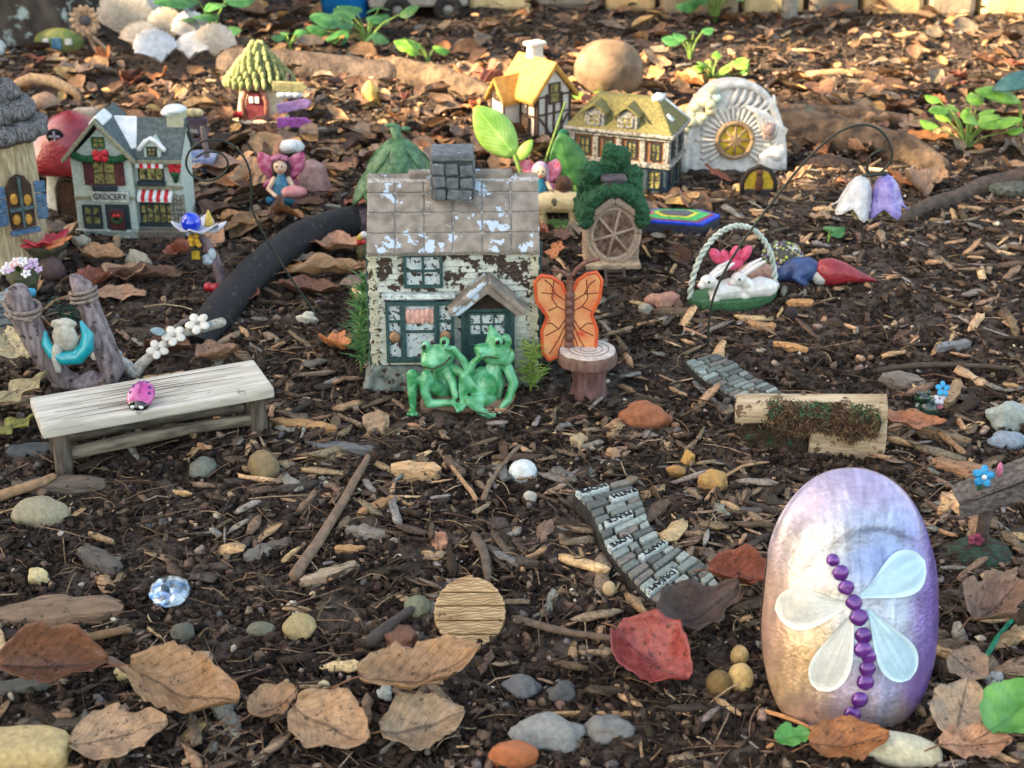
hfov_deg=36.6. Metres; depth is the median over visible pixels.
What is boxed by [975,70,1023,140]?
teal leaf plant
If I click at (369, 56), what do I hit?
dry leaf
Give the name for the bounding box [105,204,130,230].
door
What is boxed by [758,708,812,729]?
twig
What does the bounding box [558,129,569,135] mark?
elf figurine
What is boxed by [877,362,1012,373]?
twig
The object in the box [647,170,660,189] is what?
window
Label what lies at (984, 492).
fairy table
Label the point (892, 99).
dry leaf
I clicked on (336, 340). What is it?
dry leaf
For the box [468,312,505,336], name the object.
window
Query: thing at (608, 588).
pebble
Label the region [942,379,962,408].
bark chip
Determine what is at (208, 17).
leafy plant
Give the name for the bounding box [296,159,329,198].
smooth stone
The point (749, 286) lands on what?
rabbit basket
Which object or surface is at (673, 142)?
window
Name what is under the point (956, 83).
dry leaf
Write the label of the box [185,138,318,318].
spiral hook
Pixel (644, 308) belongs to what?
stone
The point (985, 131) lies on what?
dry leaf
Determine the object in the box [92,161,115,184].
window
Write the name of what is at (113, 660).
twig
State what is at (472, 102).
dry leaf
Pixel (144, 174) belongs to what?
window
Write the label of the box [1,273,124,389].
hammock frame
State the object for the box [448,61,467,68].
dry leaf
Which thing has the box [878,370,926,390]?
bark chip
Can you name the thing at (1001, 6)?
border stone
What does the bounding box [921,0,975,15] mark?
border stone
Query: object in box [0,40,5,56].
white ball
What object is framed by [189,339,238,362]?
dry leaf
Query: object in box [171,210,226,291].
flower lamp
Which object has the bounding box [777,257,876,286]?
gnome
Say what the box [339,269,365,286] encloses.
dry leaf
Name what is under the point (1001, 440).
stone
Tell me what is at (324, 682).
pebble
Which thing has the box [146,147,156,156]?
window
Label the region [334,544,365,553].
bark chip
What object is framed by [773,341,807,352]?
bark chip
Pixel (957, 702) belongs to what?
dry leaf
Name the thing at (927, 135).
dry leaf
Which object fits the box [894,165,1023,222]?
tree root
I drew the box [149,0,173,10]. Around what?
seashell
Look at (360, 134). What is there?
leaf litter
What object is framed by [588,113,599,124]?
window
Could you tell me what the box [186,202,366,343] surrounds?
foam pipe
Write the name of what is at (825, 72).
dead branch
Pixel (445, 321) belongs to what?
window
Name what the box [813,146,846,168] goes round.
dry leaf
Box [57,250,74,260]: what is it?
dry leaf
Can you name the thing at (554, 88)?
window
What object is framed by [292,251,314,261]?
dry leaf
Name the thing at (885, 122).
dry leaf
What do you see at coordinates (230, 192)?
dry leaf
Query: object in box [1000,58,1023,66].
dry leaf
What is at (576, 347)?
butterfly chair
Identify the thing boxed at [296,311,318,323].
shell fragment
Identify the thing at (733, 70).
dry leaf
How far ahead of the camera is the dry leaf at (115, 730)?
0.97 m
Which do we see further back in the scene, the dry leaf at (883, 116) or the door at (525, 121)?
the dry leaf at (883, 116)
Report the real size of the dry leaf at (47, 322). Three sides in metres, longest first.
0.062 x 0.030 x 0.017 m
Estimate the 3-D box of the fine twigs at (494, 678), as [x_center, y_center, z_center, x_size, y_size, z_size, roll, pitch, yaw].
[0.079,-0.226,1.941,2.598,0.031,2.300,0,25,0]
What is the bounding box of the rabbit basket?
[687,223,778,312]
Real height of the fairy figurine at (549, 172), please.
0.072 m
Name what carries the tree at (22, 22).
on the ground
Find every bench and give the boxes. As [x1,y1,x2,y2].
[30,360,273,476]
[538,175,576,228]
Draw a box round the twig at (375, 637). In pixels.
[366,605,415,647]
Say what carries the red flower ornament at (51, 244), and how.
on the ground
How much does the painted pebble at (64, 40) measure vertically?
0.049 m
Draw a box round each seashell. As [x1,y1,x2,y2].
[97,0,153,33]
[119,20,157,45]
[133,28,178,62]
[148,7,180,37]
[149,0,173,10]
[171,10,207,35]
[176,30,208,58]
[193,22,236,56]
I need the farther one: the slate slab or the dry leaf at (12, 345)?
the slate slab
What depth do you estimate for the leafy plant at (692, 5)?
2.94 m
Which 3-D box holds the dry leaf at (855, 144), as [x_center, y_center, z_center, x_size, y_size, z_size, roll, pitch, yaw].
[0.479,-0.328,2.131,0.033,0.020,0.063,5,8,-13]
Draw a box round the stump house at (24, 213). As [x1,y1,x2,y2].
[0,76,61,278]
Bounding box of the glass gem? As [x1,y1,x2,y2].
[149,574,189,607]
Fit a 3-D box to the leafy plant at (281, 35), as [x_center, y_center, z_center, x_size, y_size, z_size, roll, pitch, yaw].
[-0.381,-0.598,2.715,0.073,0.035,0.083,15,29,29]
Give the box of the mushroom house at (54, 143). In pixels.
[33,110,96,213]
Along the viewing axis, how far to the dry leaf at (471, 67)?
2.55 m
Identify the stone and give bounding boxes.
[32,92,59,113]
[38,256,65,280]
[70,234,91,247]
[73,107,99,118]
[124,249,151,263]
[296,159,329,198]
[362,81,379,106]
[468,0,530,9]
[488,740,538,767]
[500,673,542,699]
[507,712,585,752]
[534,0,598,9]
[546,680,575,702]
[584,714,634,744]
[603,0,654,11]
[638,303,653,315]
[644,291,682,308]
[657,0,737,15]
[738,0,802,12]
[803,0,858,12]
[858,0,921,14]
[868,731,942,767]
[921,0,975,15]
[975,0,1023,14]
[985,401,1023,431]
[987,430,1023,449]
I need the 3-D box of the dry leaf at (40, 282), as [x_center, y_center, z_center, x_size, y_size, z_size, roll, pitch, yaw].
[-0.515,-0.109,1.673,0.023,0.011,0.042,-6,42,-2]
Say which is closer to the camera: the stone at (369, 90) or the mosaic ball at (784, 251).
the mosaic ball at (784, 251)
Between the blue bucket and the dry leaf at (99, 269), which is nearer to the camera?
the dry leaf at (99, 269)
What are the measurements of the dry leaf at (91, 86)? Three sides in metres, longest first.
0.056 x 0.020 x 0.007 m
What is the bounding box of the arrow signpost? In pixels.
[272,73,311,132]
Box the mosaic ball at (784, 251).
[761,240,802,266]
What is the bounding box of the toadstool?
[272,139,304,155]
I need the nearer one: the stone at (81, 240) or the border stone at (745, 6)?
the stone at (81, 240)
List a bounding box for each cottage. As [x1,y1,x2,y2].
[365,144,541,389]
[484,39,578,135]
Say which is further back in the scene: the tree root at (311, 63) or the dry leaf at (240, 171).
the tree root at (311, 63)
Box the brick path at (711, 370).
[685,353,783,402]
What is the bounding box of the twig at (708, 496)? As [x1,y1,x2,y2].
[705,461,768,499]
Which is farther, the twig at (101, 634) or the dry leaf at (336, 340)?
the dry leaf at (336, 340)
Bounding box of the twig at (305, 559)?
[290,454,370,581]
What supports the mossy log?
on the ground
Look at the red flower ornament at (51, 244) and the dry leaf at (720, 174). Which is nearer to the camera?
the red flower ornament at (51, 244)
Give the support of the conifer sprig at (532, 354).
on the ground
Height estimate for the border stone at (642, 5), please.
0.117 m
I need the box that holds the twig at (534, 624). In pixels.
[516,616,609,641]
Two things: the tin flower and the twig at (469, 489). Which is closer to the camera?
the twig at (469, 489)
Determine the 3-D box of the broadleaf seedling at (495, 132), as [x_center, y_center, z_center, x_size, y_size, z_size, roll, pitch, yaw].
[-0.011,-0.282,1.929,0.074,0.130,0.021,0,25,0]
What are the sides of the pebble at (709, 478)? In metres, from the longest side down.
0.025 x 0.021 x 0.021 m
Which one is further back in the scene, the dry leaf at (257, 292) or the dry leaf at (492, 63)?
the dry leaf at (492, 63)
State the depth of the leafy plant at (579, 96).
2.37 m
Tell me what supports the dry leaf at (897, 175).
on the ground
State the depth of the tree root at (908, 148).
2.15 m
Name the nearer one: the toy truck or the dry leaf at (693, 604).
the dry leaf at (693, 604)
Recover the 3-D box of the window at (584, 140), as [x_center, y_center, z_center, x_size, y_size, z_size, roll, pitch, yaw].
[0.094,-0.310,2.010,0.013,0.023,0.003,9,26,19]
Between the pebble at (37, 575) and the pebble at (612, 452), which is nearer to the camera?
the pebble at (37, 575)
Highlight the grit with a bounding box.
[0,62,1023,767]
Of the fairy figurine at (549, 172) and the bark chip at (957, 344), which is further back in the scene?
the fairy figurine at (549, 172)
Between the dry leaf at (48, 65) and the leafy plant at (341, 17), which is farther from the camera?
the leafy plant at (341, 17)
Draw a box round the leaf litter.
[0,0,1023,263]
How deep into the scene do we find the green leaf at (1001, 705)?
0.95 m
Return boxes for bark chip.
[0,594,123,626]
[0,677,51,695]
[4,442,50,457]
[9,717,80,731]
[11,475,107,496]
[76,545,122,576]
[243,543,271,562]
[267,538,293,551]
[268,416,337,435]
[299,560,359,586]
[305,441,373,454]
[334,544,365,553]
[345,524,385,540]
[356,497,391,516]
[362,410,389,436]
[391,461,440,483]
[431,531,448,550]
[486,545,513,569]
[536,519,553,542]
[699,546,716,557]
[733,507,761,519]
[745,320,775,330]
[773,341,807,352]
[786,298,813,307]
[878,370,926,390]
[909,427,971,444]
[932,456,991,478]
[936,338,971,353]
[937,490,953,514]
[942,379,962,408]
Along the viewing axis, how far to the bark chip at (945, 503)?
1.26 m
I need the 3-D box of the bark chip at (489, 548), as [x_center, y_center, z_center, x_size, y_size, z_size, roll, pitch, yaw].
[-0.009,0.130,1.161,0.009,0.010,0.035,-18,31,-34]
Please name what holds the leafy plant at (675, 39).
on the ground
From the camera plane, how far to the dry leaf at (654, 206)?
1.92 m
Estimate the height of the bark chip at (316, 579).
0.011 m
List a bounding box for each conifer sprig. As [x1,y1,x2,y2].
[337,268,367,329]
[342,290,369,374]
[515,333,551,391]
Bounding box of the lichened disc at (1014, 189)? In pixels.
[990,181,1023,197]
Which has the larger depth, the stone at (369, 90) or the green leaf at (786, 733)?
the stone at (369, 90)
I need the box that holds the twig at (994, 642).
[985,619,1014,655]
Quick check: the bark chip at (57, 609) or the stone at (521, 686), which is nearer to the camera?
the stone at (521, 686)
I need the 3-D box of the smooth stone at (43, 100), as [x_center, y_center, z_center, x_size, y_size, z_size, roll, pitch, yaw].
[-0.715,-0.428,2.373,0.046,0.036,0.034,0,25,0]
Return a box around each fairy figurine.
[257,152,306,207]
[519,159,561,192]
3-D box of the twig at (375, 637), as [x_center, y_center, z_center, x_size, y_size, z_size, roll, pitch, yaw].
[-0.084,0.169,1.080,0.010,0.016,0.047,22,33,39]
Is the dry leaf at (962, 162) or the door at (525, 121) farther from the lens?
the door at (525, 121)
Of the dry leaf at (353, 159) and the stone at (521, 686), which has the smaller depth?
the stone at (521, 686)
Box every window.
[5,174,36,229]
[46,128,62,140]
[65,39,72,44]
[81,204,103,225]
[91,137,104,148]
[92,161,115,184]
[137,168,164,180]
[139,203,171,222]
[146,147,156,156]
[385,301,403,360]
[402,301,437,360]
[403,255,442,288]
[436,300,454,345]
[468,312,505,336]
[494,89,499,100]
[549,81,560,104]
[580,136,589,153]
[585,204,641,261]
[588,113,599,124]
[603,138,613,146]
[621,116,632,127]
[627,141,636,158]
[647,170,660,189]
[650,143,660,161]
[668,166,673,187]
[671,140,674,159]
[675,159,680,180]
[678,133,681,152]
[715,121,754,159]
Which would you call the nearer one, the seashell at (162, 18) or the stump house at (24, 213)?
the stump house at (24, 213)
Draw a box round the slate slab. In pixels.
[0,290,16,333]
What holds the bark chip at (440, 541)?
on the ground
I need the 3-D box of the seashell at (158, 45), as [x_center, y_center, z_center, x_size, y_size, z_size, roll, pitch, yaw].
[-0.593,-0.562,2.572,0.084,0.037,0.054,-20,54,-36]
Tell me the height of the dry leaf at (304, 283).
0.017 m
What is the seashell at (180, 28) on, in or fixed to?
on the ground
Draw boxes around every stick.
[546,710,689,717]
[644,703,758,714]
[942,589,1023,610]
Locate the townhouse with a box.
[564,91,690,192]
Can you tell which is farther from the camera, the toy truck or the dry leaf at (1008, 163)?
the toy truck
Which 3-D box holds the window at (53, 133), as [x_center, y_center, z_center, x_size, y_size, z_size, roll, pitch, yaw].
[-0.550,-0.299,1.867,0.021,0.019,0.009,0,25,0]
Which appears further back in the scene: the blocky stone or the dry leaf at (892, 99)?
the dry leaf at (892, 99)
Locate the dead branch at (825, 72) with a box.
[806,68,863,75]
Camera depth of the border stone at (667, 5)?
3.02 m
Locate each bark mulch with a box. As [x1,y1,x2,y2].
[0,0,1023,767]
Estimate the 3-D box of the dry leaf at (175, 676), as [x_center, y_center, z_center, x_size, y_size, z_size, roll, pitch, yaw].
[-0.218,0.191,0.992,0.098,0.026,0.050,13,42,15]
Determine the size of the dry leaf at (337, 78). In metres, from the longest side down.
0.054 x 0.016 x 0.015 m
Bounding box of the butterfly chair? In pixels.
[533,257,617,400]
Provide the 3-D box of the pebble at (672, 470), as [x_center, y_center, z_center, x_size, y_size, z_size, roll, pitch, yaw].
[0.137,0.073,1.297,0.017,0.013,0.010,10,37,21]
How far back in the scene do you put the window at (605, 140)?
2.00 m
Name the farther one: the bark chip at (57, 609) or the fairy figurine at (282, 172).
the fairy figurine at (282, 172)
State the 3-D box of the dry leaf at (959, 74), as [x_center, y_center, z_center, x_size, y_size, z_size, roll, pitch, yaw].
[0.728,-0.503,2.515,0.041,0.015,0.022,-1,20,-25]
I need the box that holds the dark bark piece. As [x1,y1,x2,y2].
[798,154,855,170]
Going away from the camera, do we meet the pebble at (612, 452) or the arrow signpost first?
the pebble at (612, 452)
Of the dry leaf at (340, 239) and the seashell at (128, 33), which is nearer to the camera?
the dry leaf at (340, 239)
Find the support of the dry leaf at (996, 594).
on the ground
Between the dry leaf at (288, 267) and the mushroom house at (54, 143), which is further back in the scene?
the mushroom house at (54, 143)
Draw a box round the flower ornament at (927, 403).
[914,381,949,416]
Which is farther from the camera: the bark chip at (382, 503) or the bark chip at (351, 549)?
the bark chip at (382, 503)
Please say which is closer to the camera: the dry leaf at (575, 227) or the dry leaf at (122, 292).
the dry leaf at (122, 292)
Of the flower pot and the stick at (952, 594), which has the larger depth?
the flower pot
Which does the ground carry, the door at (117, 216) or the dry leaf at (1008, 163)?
the dry leaf at (1008, 163)
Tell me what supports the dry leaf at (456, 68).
on the ground
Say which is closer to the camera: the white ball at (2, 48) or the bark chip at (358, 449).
the bark chip at (358, 449)
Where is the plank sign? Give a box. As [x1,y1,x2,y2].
[186,108,208,149]
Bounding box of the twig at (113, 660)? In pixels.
[107,656,126,675]
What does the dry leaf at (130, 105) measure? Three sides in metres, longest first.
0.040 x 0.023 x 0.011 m
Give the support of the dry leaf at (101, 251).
on the ground
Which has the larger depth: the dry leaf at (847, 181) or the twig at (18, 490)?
the dry leaf at (847, 181)
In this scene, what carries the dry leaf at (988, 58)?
on the ground
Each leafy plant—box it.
[153,0,253,34]
[271,29,321,48]
[306,5,418,44]
[394,37,449,62]
[572,91,598,99]
[661,28,713,58]
[675,0,744,22]
[692,51,749,79]
[822,226,844,241]
[920,92,1023,149]
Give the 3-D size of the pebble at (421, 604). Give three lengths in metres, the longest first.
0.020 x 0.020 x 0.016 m
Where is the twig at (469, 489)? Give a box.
[442,456,477,501]
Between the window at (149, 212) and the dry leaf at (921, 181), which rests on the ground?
the dry leaf at (921, 181)
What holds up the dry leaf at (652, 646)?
on the ground
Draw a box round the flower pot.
[191,125,216,176]
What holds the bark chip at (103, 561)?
on the ground
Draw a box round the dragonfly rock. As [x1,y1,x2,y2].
[760,468,938,727]
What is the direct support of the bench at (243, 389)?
on the ground
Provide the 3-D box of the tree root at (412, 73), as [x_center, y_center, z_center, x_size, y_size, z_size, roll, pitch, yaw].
[-0.121,-0.478,2.458,0.295,0.058,0.060,19,31,34]
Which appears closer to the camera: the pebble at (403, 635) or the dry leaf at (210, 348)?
the pebble at (403, 635)
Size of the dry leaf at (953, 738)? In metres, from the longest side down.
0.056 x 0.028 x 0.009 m
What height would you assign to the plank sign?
0.072 m
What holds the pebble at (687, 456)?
on the ground
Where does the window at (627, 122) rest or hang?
in the townhouse
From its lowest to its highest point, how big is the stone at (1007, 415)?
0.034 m
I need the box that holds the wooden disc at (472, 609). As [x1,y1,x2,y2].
[434,578,505,644]
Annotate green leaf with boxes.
[765,721,809,745]
[973,677,1023,740]
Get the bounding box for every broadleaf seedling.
[473,105,532,171]
[544,102,586,191]
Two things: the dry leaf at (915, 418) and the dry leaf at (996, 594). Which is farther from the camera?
the dry leaf at (915, 418)
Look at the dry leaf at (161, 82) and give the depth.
2.47 m
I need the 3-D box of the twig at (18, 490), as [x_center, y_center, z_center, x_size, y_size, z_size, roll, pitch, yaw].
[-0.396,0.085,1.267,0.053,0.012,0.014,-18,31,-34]
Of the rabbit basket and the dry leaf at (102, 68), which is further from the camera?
the dry leaf at (102, 68)
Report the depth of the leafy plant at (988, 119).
2.15 m
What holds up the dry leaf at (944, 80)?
on the dry leaf at (956, 83)
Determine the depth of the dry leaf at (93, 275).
1.69 m
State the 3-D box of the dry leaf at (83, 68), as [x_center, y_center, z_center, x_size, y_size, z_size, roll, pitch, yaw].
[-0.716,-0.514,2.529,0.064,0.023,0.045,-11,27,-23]
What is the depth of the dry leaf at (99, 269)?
1.72 m
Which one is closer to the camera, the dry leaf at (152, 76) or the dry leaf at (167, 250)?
the dry leaf at (167, 250)
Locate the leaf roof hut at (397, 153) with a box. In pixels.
[352,123,429,205]
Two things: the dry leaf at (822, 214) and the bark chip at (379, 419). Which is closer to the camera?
the bark chip at (379, 419)
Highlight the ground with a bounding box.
[0,0,1023,767]
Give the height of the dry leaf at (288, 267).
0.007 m
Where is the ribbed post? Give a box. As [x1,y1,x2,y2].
[781,0,798,18]
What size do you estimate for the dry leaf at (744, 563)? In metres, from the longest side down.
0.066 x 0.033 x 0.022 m
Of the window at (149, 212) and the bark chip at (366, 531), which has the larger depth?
the window at (149, 212)
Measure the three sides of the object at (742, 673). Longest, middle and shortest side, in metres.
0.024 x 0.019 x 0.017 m
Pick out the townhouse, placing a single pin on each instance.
(648, 131)
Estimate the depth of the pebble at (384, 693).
1.02 m
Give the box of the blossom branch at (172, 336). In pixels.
[88,313,226,377]
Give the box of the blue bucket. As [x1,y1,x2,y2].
[320,0,369,17]
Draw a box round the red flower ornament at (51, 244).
[19,228,72,260]
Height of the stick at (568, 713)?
0.006 m
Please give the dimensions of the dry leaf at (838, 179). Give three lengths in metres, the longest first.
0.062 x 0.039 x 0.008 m
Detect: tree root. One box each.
[217,47,395,87]
[373,57,489,105]
[776,99,965,130]
[777,107,950,170]
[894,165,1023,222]
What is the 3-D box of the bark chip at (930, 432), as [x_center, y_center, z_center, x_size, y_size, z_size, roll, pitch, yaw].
[0.379,0.046,1.371,0.056,0.012,0.013,16,29,31]
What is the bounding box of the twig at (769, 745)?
[766,725,814,748]
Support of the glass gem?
on the ground
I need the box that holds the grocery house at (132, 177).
[61,102,202,238]
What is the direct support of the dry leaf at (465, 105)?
on the ground
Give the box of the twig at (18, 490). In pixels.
[0,473,55,501]
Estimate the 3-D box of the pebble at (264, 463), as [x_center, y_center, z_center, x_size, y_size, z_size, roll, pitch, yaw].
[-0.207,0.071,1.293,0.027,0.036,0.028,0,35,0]
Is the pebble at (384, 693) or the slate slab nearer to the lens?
the pebble at (384, 693)
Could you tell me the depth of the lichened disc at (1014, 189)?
1.98 m
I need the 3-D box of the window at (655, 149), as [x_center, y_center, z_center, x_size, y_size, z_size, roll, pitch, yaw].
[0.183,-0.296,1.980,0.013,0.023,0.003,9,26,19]
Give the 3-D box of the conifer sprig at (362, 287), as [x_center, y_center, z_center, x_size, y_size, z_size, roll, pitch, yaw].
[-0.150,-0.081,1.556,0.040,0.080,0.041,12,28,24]
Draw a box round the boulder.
[576,39,641,94]
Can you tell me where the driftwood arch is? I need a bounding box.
[13,72,84,99]
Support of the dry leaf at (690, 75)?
on the ground
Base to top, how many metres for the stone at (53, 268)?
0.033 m
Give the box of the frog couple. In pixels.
[407,325,518,418]
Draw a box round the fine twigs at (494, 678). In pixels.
[0,12,1023,767]
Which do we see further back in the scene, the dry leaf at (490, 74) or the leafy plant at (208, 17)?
the leafy plant at (208, 17)
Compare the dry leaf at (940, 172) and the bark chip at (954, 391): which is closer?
the bark chip at (954, 391)
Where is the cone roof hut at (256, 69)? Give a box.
[222,39,296,123]
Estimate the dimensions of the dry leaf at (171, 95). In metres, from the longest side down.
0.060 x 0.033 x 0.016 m
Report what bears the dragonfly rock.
on the ground
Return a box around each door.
[51,38,61,48]
[58,180,76,213]
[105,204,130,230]
[245,91,263,119]
[461,309,514,375]
[521,116,530,135]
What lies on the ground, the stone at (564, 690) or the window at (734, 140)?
the stone at (564, 690)
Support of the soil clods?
on the ground
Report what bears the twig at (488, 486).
on the ground
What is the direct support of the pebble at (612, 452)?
on the ground
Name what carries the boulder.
on the ground
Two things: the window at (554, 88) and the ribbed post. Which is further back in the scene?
the ribbed post
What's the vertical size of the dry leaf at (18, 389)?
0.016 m
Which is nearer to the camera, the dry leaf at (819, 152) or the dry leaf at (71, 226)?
the dry leaf at (71, 226)
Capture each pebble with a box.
[10,496,70,528]
[28,567,49,585]
[34,28,83,51]
[114,669,128,681]
[127,380,154,411]
[170,622,194,643]
[189,456,216,478]
[246,621,275,636]
[247,449,279,477]
[282,612,316,640]
[318,680,329,688]
[376,686,393,700]
[384,624,417,646]
[404,595,431,617]
[435,551,444,559]
[509,459,536,482]
[523,491,536,501]
[569,432,587,450]
[602,581,615,597]
[605,447,620,456]
[618,400,672,430]
[666,465,685,478]
[680,450,694,465]
[697,469,727,491]
[982,671,1003,686]
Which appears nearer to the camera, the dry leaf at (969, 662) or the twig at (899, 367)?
the dry leaf at (969, 662)
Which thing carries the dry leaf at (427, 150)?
on the ground
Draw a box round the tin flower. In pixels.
[69,5,113,55]
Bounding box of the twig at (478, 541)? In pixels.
[471,533,490,581]
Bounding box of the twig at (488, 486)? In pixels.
[481,444,520,500]
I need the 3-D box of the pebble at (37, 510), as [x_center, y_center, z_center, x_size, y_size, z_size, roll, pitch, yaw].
[-0.374,0.103,1.230,0.046,0.024,0.034,-4,35,-8]
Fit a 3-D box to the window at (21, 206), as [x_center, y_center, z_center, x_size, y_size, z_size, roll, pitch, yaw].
[-0.535,-0.199,1.688,0.027,0.061,0.007,-17,30,-32]
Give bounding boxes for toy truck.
[368,0,467,20]
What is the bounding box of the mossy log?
[734,394,887,459]
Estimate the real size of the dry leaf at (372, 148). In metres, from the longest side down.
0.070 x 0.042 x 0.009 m
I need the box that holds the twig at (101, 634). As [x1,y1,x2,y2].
[86,628,131,640]
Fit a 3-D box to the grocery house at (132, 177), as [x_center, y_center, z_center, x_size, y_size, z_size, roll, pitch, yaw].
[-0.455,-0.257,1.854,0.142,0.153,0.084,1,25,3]
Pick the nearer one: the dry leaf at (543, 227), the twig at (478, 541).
the twig at (478, 541)
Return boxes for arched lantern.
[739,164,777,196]
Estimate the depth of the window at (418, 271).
1.41 m
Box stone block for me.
[0,725,75,767]
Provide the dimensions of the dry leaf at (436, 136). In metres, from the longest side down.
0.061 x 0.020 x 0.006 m
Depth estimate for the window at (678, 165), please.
2.03 m
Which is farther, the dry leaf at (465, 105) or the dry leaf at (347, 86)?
the dry leaf at (347, 86)
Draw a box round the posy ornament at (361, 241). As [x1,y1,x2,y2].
[355,231,366,260]
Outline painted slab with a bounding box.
[642,208,720,235]
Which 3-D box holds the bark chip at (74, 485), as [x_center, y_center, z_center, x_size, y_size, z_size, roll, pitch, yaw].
[-0.374,0.084,1.280,0.080,0.015,0.021,-1,25,-3]
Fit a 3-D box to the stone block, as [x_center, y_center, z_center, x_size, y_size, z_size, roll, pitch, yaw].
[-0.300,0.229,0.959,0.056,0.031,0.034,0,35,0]
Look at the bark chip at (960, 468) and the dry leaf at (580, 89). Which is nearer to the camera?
the bark chip at (960, 468)
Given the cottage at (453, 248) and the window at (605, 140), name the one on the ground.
the cottage at (453, 248)
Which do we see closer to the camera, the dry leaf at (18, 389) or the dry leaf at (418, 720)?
the dry leaf at (418, 720)
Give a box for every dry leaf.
[0,325,30,358]
[0,369,47,402]
[0,413,34,434]
[0,621,108,682]
[1,73,22,80]
[21,53,44,62]
[21,67,39,75]
[33,64,55,66]
[37,275,43,290]
[42,317,51,329]
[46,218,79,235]
[48,221,77,235]
[51,60,94,74]
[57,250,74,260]
[61,267,103,281]
[68,702,167,759]
[70,242,123,258]
[77,265,109,286]
[86,81,97,90]
[87,64,119,75]
[94,44,109,59]
[98,283,146,300]
[101,262,152,279]
[103,261,182,278]
[103,640,239,713]
[116,102,142,108]
[119,69,136,80]
[120,69,142,89]
[134,95,155,103]
[139,65,167,79]
[140,325,191,351]
[142,92,175,107]
[151,79,174,86]
[157,237,182,259]
[170,239,190,252]
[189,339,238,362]
[192,152,253,169]
[193,222,224,251]
[194,192,205,198]
[212,209,255,224]
[220,188,239,197]
[228,156,266,187]
[239,681,297,721]
[249,286,259,298]
[250,124,278,133]
[251,112,287,121]
[268,274,340,292]
[269,195,285,222]
[274,252,365,274]
[276,686,369,748]
[283,261,301,270]
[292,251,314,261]
[311,230,357,250]
[318,330,350,349]
[324,72,348,83]
[331,634,480,689]
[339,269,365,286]
[340,76,373,88]
[343,144,358,169]
[344,197,365,203]
[351,260,365,266]
[359,140,383,168]
[365,53,376,58]
[370,690,465,750]
[399,91,409,102]
[414,117,455,126]
[419,133,443,140]
[424,145,430,159]
[445,64,480,75]
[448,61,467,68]
[455,61,482,73]
[459,103,469,107]
[469,98,480,108]
[471,131,480,157]
[472,58,505,75]
[480,68,503,83]
[539,222,554,233]
[544,239,564,258]
[553,229,570,239]
[556,59,574,65]
[568,221,581,234]
[571,93,595,103]
[572,83,590,94]
[601,609,692,682]
[649,203,658,209]
[655,578,741,630]
[670,67,703,85]
[680,190,703,207]
[692,543,765,585]
[704,163,732,181]
[728,65,749,76]
[772,71,791,74]
[783,164,819,183]
[792,714,889,760]
[798,67,826,81]
[809,210,831,218]
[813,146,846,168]
[821,76,836,98]
[831,177,851,184]
[836,177,846,185]
[848,138,871,151]
[855,112,899,121]
[878,119,888,125]
[882,92,901,102]
[883,99,914,109]
[887,408,946,429]
[888,165,912,185]
[898,113,918,131]
[904,168,933,199]
[907,130,948,141]
[924,722,1011,758]
[927,677,982,753]
[931,163,948,183]
[933,94,946,102]
[940,75,954,85]
[941,645,988,679]
[943,80,965,87]
[950,70,967,78]
[950,128,965,135]
[952,158,969,166]
[958,570,1023,631]
[971,128,1008,135]
[973,51,1004,66]
[993,156,1023,166]
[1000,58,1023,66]
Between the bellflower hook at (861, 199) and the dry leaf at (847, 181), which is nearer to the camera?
the bellflower hook at (861, 199)
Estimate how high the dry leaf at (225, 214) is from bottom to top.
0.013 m
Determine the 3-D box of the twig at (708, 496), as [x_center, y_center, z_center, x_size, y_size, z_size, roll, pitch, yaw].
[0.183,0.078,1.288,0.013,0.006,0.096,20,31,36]
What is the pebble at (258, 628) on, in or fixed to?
on the ground
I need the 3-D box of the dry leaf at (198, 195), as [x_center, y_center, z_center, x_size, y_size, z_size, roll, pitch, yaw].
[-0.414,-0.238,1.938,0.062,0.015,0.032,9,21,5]
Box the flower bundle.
[0,257,42,304]
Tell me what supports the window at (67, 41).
in the painted pebble at (64, 40)
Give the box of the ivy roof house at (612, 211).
[573,142,651,288]
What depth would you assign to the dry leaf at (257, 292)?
1.66 m
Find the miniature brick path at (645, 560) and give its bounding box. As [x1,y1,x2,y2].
[573,479,731,612]
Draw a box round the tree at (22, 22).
[0,0,225,45]
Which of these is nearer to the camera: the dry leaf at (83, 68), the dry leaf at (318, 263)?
the dry leaf at (318, 263)
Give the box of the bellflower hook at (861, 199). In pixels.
[707,123,909,348]
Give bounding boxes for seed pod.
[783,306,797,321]
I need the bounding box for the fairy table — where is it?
[947,457,1023,570]
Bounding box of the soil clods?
[0,14,1023,767]
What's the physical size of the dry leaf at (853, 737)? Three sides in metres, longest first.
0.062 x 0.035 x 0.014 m
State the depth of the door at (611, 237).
1.70 m
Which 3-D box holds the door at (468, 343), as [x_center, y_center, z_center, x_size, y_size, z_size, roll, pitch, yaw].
[-0.022,-0.044,1.439,0.050,0.080,0.012,-1,25,-2]
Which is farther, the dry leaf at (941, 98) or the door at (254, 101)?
the dry leaf at (941, 98)

